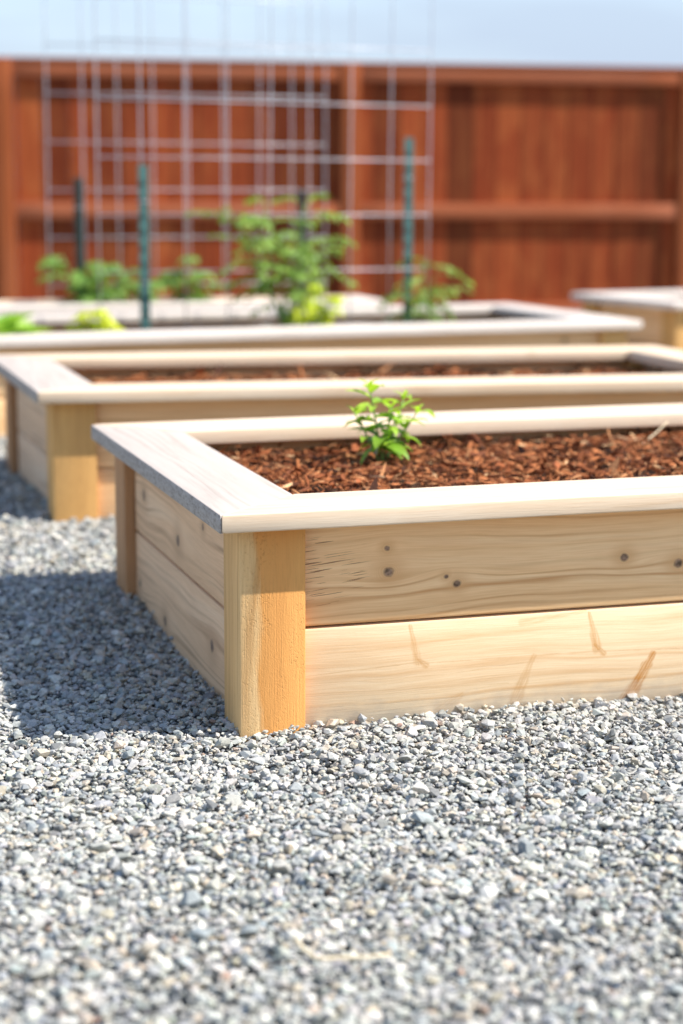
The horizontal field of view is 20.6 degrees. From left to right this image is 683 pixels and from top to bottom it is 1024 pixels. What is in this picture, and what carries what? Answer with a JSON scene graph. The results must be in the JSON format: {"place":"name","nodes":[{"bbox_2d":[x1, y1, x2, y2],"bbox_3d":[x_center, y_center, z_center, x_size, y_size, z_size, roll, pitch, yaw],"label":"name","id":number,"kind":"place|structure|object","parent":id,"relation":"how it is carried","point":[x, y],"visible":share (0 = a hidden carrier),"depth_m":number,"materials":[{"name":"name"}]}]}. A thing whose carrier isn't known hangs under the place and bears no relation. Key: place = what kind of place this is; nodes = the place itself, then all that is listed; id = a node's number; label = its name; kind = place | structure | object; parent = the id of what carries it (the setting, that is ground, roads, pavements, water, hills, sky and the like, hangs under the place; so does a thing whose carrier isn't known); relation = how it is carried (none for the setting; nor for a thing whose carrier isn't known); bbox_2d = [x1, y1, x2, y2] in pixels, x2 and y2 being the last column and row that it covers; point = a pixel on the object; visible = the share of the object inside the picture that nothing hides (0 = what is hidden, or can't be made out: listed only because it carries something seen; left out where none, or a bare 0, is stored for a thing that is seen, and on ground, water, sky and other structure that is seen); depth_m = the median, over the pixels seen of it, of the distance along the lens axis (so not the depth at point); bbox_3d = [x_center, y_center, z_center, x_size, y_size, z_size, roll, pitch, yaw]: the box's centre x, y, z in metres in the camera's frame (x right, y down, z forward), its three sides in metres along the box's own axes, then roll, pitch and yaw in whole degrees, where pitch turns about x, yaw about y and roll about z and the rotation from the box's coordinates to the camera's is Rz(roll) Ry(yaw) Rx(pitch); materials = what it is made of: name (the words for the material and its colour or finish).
{"place":"outdoors","nodes":[
{"label":"outdoors","id":0,"kind":"place"},
{"bbox_2d":[0,186,682,1023],"bbox_3d":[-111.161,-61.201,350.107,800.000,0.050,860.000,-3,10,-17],"label":"ground","id":1,"kind":"structure","parent":0,"point":[218,994],"depth_m":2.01,"materials":[{"name":"grey gravel"}]},
{"bbox_2d":[0,295,387,313],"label":"raised garden bed","id":2,"kind":"object","parent":1,"relation":"on","point":[58,306],"visible":0.24,"depth_m":6.73,"materials":[{"name":"beige wood"}]},
{"bbox_2d":[44,0,326,300],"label":"wire trellis panel","id":3,"kind":"object","parent":2,"relation":"on","point":[187,95],"visible":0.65,"depth_m":6.90,"materials":[{"name":"silver metal"}]},
{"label":"soil","id":4,"kind":"object","parent":2,"relation":"in","visible":0},
{"bbox_2d":[74,178,83,296],"bbox_3d":[-0.959,-0.850,6.873,0.040,0.737,0.034,-3,10,-17],"label":"garden stake","id":5,"kind":"object","parent":4,"relation":"in","point":[78,223],"visible":0.55,"depth_m":6.83,"materials":[{"name":"green paint"}]},
{"bbox_2d":[36,255,138,303],"bbox_3d":[-0.908,-0.781,6.812,0.407,0.305,0.309,-3,10,-17],"label":"leafy plant","id":6,"kind":"object","parent":4,"relation":"on","point":[87,292],"visible":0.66,"depth_m":6.74,"materials":[{"name":"green plant"}]},
{"bbox_2d":[113,268,165,302],"bbox_3d":[-0.742,-0.771,6.844,0.216,0.231,0.187,2,10,10],"label":"leafy plant","id":7,"kind":"object","parent":4,"relation":"on","point":[123,291],"visible":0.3,"depth_m":6.79,"materials":[{"name":"green plant"}]},
{"bbox_2d":[150,256,229,301],"bbox_3d":[-0.570,-0.803,6.914,0.308,0.283,0.225,-3,10,-17],"label":"leafy plant","id":8,"kind":"object","parent":4,"relation":"on","point":[168,282],"visible":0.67,"depth_m":6.88,"materials":[{"name":"green plant"}]},
{"bbox_2d":[296,190,306,294],"bbox_3d":[-0.152,-0.871,7.127,0.040,0.696,0.034,-3,10,-17],"label":"garden stake","id":9,"kind":"object","parent":4,"relation":"in","point":[301,199],"visible":0.41,"depth_m":7.08,"materials":[{"name":"green paint"}]},
{"bbox_2d":[0,303,642,437],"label":"raised garden bed","id":10,"kind":"object","parent":1,"relation":"on","point":[494,325],"visible":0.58,"depth_m":5.80,"materials":[{"name":"beige wood"}]},
{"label":"soil","id":11,"kind":"object","parent":10,"relation":"in","visible":0},
{"bbox_2d":[0,312,53,334],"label":"lettuce","id":12,"kind":"object","parent":11,"relation":"on","point":[13,323],"visible":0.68,"depth_m":5.38,"materials":[{"name":"green plant"}]},
{"bbox_2d":[64,307,124,331],"bbox_3d":[-0.729,-0.524,5.543,0.174,0.161,0.141,-6,12,-33],"label":"marigold plant","id":13,"kind":"object","parent":11,"relation":"on","point":[99,326],"visible":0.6,"depth_m":5.52,"materials":[{"name":"yellow plant"}]},
{"bbox_2d":[137,165,149,329],"bbox_3d":[-0.620,-0.704,5.894,0.040,0.761,0.034,-4,11,-25],"label":"garden stake","id":14,"kind":"object","parent":11,"relation":"in","point":[143,201],"visible":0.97,"depth_m":5.87,"materials":[{"name":"teal paint"}]},
{"bbox_2d":[94,0,432,329],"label":"wire trellis panel","id":15,"kind":"object","parent":11,"relation":"on","point":[269,158],"visible":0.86,"depth_m":5.99,"materials":[{"name":"silver metal"}]},
{"bbox_2d":[184,194,357,326],"bbox_3d":[-0.224,-0.752,5.899,0.525,0.492,0.325,-3,10,-17],"label":"tomato plant","id":16,"kind":"object","parent":11,"relation":"on","point":[292,273],"visible":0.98,"depth_m":5.88,"materials":[{"name":"green plant"}]},
{"bbox_2d":[284,284,345,325],"bbox_3d":[-0.084,-0.602,5.838,0.184,0.219,0.175,-1,10,-7],"label":"marigold plant","id":17,"kind":"object","parent":11,"relation":"on","point":[300,317],"visible":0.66,"depth_m":5.81,"materials":[{"name":"plant"}]},
{"bbox_2d":[401,138,413,322],"bbox_3d":[0.220,-0.818,6.286,0.040,0.856,0.034,-4,11,-25],"label":"garden stake","id":18,"kind":"object","parent":11,"relation":"in","point":[408,201],"visible":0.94,"depth_m":6.25,"materials":[{"name":"teal paint"}]},
{"bbox_2d":[378,257,473,322],"bbox_3d":[0.278,-0.705,6.249,0.326,0.283,0.253,-3,10,-17],"label":"tomato plant","id":19,"kind":"object","parent":11,"relation":"on","point":[430,305],"visible":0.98,"depth_m":6.22,"materials":[{"name":"green plant"}]},
{"bbox_2d":[0,56,682,310],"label":"wooden fence","id":20,"kind":"object","parent":1,"relation":"on","point":[553,186],"visible":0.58,"depth_m":10.61,"materials":[{"name":"brown wood"}]},
{"bbox_2d":[0,345,682,522],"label":"raised garden bed","id":21,"kind":"object","parent":1,"relation":"on","point":[58,457],"visible":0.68,"depth_m":4.16,"materials":[{"name":"beige wood"}]},
{"bbox_2d":[87,363,664,383],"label":"bark mulch","id":22,"kind":"object","parent":21,"relation":"in","point":[198,376],"visible":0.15,"depth_m":4.71,"materials":[{"name":"brown wood"}]},
{"bbox_2d":[293,937,390,960],"bbox_3d":[-0.002,0.413,1.759,0.095,0.012,0.025,2,10,12],"label":"dry straw","id":23,"kind":"object","parent":1,"relation":"on","point":[300,945],"visible":1,"depth_m":1.76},
{"bbox_2d":[91,403,682,741],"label":"raised garden bed","id":24,"kind":"object","parent":1,"relation":"on","point":[275,608],"visible":0.94,"depth_m":2.67,"materials":[{"name":"brown wood"}]},
{"bbox_2d":[210,426,682,494],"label":"bark mulch","id":25,"kind":"object","parent":24,"relation":"in","point":[507,459],"visible":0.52,"depth_m":3.21,"materials":[{"name":"brown wood"}]},
{"bbox_2d":[343,379,434,465],"bbox_3d":[0.077,-0.151,3.219,0.168,0.159,0.125,-3,10,-17],"label":"pepper seedling","id":26,"kind":"object","parent":25,"relation":"on","point":[377,442],"visible":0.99,"depth_m":3.21,"materials":[{"name":"green plant"}]},
{"bbox_2d":[611,436,640,440],"bbox_3d":[0.527,-0.138,3.505,0.073,0.011,0.011,-2,10,-12],"label":"wood shaving","id":27,"kind":"object","parent":25,"relation":"on","point":[624,438],"visible":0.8,"depth_m":3.50,"materials":[{"name":"beige plant"}]},
{"bbox_2d":[643,421,667,442],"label":"dry twig","id":28,"kind":"object","parent":25,"relation":"on","point":[657,431],"visible":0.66,"depth_m":3.53,"materials":[{"name":"wood"}]},
{"bbox_2d":[571,290,682,349],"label":"raised garden bed","id":29,"kind":"object","parent":1,"relation":"on","point":[659,313],"visible":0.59,"depth_m":7.16,"materials":[{"name":"beige wood"}]},
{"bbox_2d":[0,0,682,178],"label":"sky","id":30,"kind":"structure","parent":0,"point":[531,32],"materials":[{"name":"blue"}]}
]}

